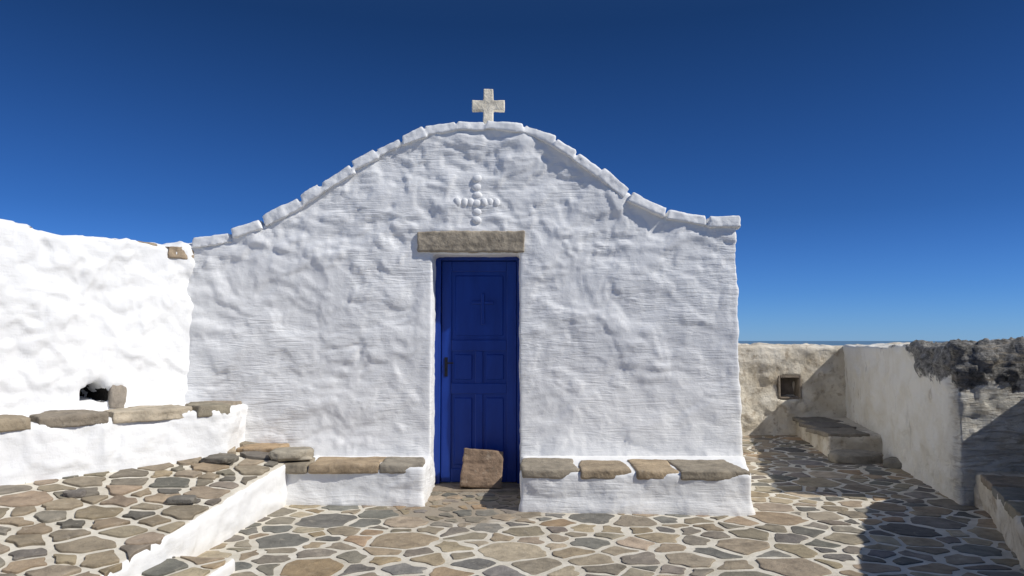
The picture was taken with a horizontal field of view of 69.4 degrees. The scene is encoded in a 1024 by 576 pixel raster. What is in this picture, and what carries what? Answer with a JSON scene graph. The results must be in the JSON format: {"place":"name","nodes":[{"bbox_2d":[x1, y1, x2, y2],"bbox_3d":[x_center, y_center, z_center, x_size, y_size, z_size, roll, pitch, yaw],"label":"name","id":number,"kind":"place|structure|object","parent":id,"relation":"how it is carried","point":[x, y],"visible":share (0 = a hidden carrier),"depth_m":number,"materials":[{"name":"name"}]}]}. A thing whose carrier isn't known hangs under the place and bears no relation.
{"place":"outdoors","nodes":[
{"label":"outdoors","id":0,"kind":"place"},
{"bbox_2d":[0,0,1023,340],"label":"sky","id":1,"kind":"structure","parent":0,"point":[868,155],"materials":[{"name":"blue"}]},
{"bbox_2d":[197,435,1023,575],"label":"flagstone paving","id":2,"kind":"structure","parent":0,"point":[517,550],"depth_m":5.64,"materials":[{"name":"grey stone"}]},
{"bbox_2d":[828,449,882,464],"bbox_3d":[4.214,2.083,9.099,0.637,0.146,0.418,0,-4,0],"label":"rock","id":3,"kind":"object","parent":2,"relation":"on","point":[852,456],"visible":0.94,"depth_m":8.95,"materials":[{"name":"grey stone"}]},
{"bbox_2d":[883,457,901,468],"bbox_3d":[4.541,2.066,8.716,0.262,0.113,0.351,-4,-6,44],"label":"rock","id":4,"kind":"object","parent":2,"relation":"on","point":[892,462],"visible":0.63,"depth_m":8.62,"materials":[{"name":"grey stone"}]},
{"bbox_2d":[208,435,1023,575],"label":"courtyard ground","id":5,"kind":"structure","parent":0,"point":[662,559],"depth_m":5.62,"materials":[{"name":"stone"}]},
{"bbox_2d":[0,219,194,416],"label":"masonry","id":6,"kind":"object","parent":5,"relation":"on","point":[78,313],"visible":0.48,"depth_m":6.54,"materials":[{"name":"white paint"}]},
{"bbox_2d":[79,385,107,401],"bbox_3d":[-3.898,0.923,6.689,0.380,0.207,0.264,-2,-5,30],"label":"opening lining","id":7,"kind":"object","parent":6,"relation":"attached to","point":[100,394],"visible":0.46,"depth_m":6.77,"materials":[{"name":"black"}]},
{"bbox_2d":[107,385,126,408],"bbox_3d":[-3.661,0.991,6.815,0.254,0.228,0.178,-3,-5,41],"label":"set stone","id":8,"kind":"object","parent":6,"relation":"on","point":[116,396],"visible":0.69,"depth_m":6.72,"materials":[{"name":"beige stone"}]},
{"bbox_2d":[138,241,156,245],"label":"coping stone","id":9,"kind":"object","parent":6,"relation":"on","point":[153,244],"visible":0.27,"depth_m":7.12,"materials":[{"name":"beige stone"}]},
{"bbox_2d":[166,246,193,259],"bbox_3d":[-3.471,-0.340,7.475,0.466,0.154,0.328,-2,-5,29],"label":"coping stone","id":10,"kind":"object","parent":6,"relation":"on","point":[173,250],"visible":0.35,"depth_m":7.32,"materials":[{"name":"beige stone"}]},
{"bbox_2d":[0,441,286,575],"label":"raised terrace","id":11,"kind":"structure","parent":5,"relation":"on","point":[128,522],"depth_m":5.16,"materials":[{"name":"grey stone"}]},
{"bbox_2d":[62,489,85,497],"bbox_3d":[-3.180,1.496,5.375,0.152,0.046,0.104,2,-5,-29],"label":"rock","id":12,"kind":"object","parent":11,"relation":"on","point":[77,493],"visible":1,"depth_m":5.34,"materials":[{"name":"grey stone"}]},
{"bbox_2d":[0,400,247,484],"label":"masonry bench","id":13,"kind":"object","parent":11,"relation":"on","point":[53,444],"visible":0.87,"depth_m":6.08,"materials":[{"name":"white paint"}]},
{"bbox_2d":[166,495,196,504],"bbox_3d":[-2.417,1.548,5.405,0.205,0.052,0.117,0,-4,-6],"label":"rock","id":14,"kind":"object","parent":11,"relation":"on","point":[181,499],"visible":1,"depth_m":5.36,"materials":[{"name":"grey stone"}]},
{"bbox_2d":[200,456,234,463],"bbox_3d":[-2.602,1.517,6.533,0.291,0.052,0.169,0,-4,0],"label":"rock","id":15,"kind":"object","parent":11,"relation":"on","point":[219,459],"visible":1,"depth_m":6.47,"materials":[{"name":"grey stone"}]},
{"bbox_2d":[218,443,289,453],"bbox_3d":[-2.591,1.563,7.043,0.776,0.104,0.599,0,-4,0],"label":"footing ledge","id":16,"kind":"object","parent":11,"relation":"on","point":[265,447],"visible":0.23,"depth_m":7.06,"materials":[{"name":"beige stone"}]},
{"bbox_2d":[141,556,234,575],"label":"step","id":17,"kind":"object","parent":5,"relation":"on","point":[190,566],"visible":0.7,"depth_m":4.61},
{"bbox_2d":[284,456,434,506],"bbox_3d":[-1.453,1.882,7.084,1.365,0.524,0.865,0,-4,0],"label":"masonry bench","id":18,"kind":"object","parent":5,"relation":"on","point":[407,481],"visible":0.8,"depth_m":6.71,"materials":[{"name":"white paint"}]},
{"bbox_2d":[268,446,313,461],"bbox_3d":[-2.054,1.547,6.893,0.414,0.103,0.276,2,-4,-21],"label":"rock","id":19,"kind":"object","parent":18,"relation":"on","point":[302,453],"visible":1,"depth_m":6.79,"materials":[{"name":"beige stone"}]},
{"bbox_2d":[185,89,742,491],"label":"chapel","id":20,"kind":"structure","parent":5,"relation":"on","point":[443,296],"depth_m":7.46,"materials":[{"name":"white paint"}]},
{"bbox_2d":[434,257,519,483],"bbox_3d":[-0.360,0.835,7.745,0.960,2.420,0.112,0,-4,0],"label":"door","id":21,"kind":"structure","parent":20,"relation":"in","point":[477,385],"depth_m":7.74,"materials":[{"name":"blue paint"}]},
{"bbox_2d":[460,448,503,488],"bbox_3d":[-0.304,1.817,7.439,0.439,0.414,0.205,0,-4,-4],"label":"stone block","id":22,"kind":"object","parent":5,"relation":"on","point":[482,468],"depth_m":7.38,"materials":[{"name":"beige stone"}]},
{"bbox_2d":[519,456,755,515],"bbox_3d":[1.168,1.872,6.905,2.230,0.524,1.106,0,-4,4],"label":"masonry bench","id":23,"kind":"object","parent":5,"relation":"on","point":[699,485],"visible":0.93,"depth_m":6.43,"materials":[{"name":"white paint"}]},
{"bbox_2d":[738,342,909,435],"bbox_3d":[4.394,1.694,11.934,5.689,1.639,0.684,0,-4,0],"label":"masonry","id":24,"kind":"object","parent":5,"relation":"on","point":[818,369],"visible":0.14,"depth_m":11.67,"materials":[{"name":"white paint"}]},
{"bbox_2d":[776,375,801,398],"bbox_3d":[4.385,1.572,11.814,0.430,0.440,0.310,0,-4,0],"label":"niche lining","id":25,"kind":"object","parent":24,"relation":"attached to","point":[784,385],"visible":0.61,"depth_m":11.79,"materials":[{"name":"paint"}]},
{"bbox_2d":[792,417,881,456],"bbox_3d":[4.644,2.168,10.632,0.974,0.453,2.527,-1,-4,13],"label":"masonry bench","id":26,"kind":"object","parent":5,"relation":"on","point":[824,435],"visible":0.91,"depth_m":9.83,"materials":[{"name":"grey stone"}]},
{"bbox_2d":[843,336,1023,505],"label":"weathered wall","id":27,"kind":"structure","parent":5,"relation":"on","point":[946,418],"depth_m":7.05,"materials":[{"name":"white paint"}]},
{"bbox_2d":[973,471,1023,568],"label":"ledge","id":28,"kind":"object","parent":5,"relation":"on","point":[999,497],"visible":0.93,"depth_m":5.79,"materials":[{"name":"white paint"}]},
{"bbox_2d":[738,341,977,345],"bbox_3d":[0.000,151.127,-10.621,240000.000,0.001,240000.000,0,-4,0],"label":"sea","id":29,"kind":"structure","parent":0,"point":[834,343],"depth_m":44477.10,"materials":[{"name":"liquid"}]}
]}

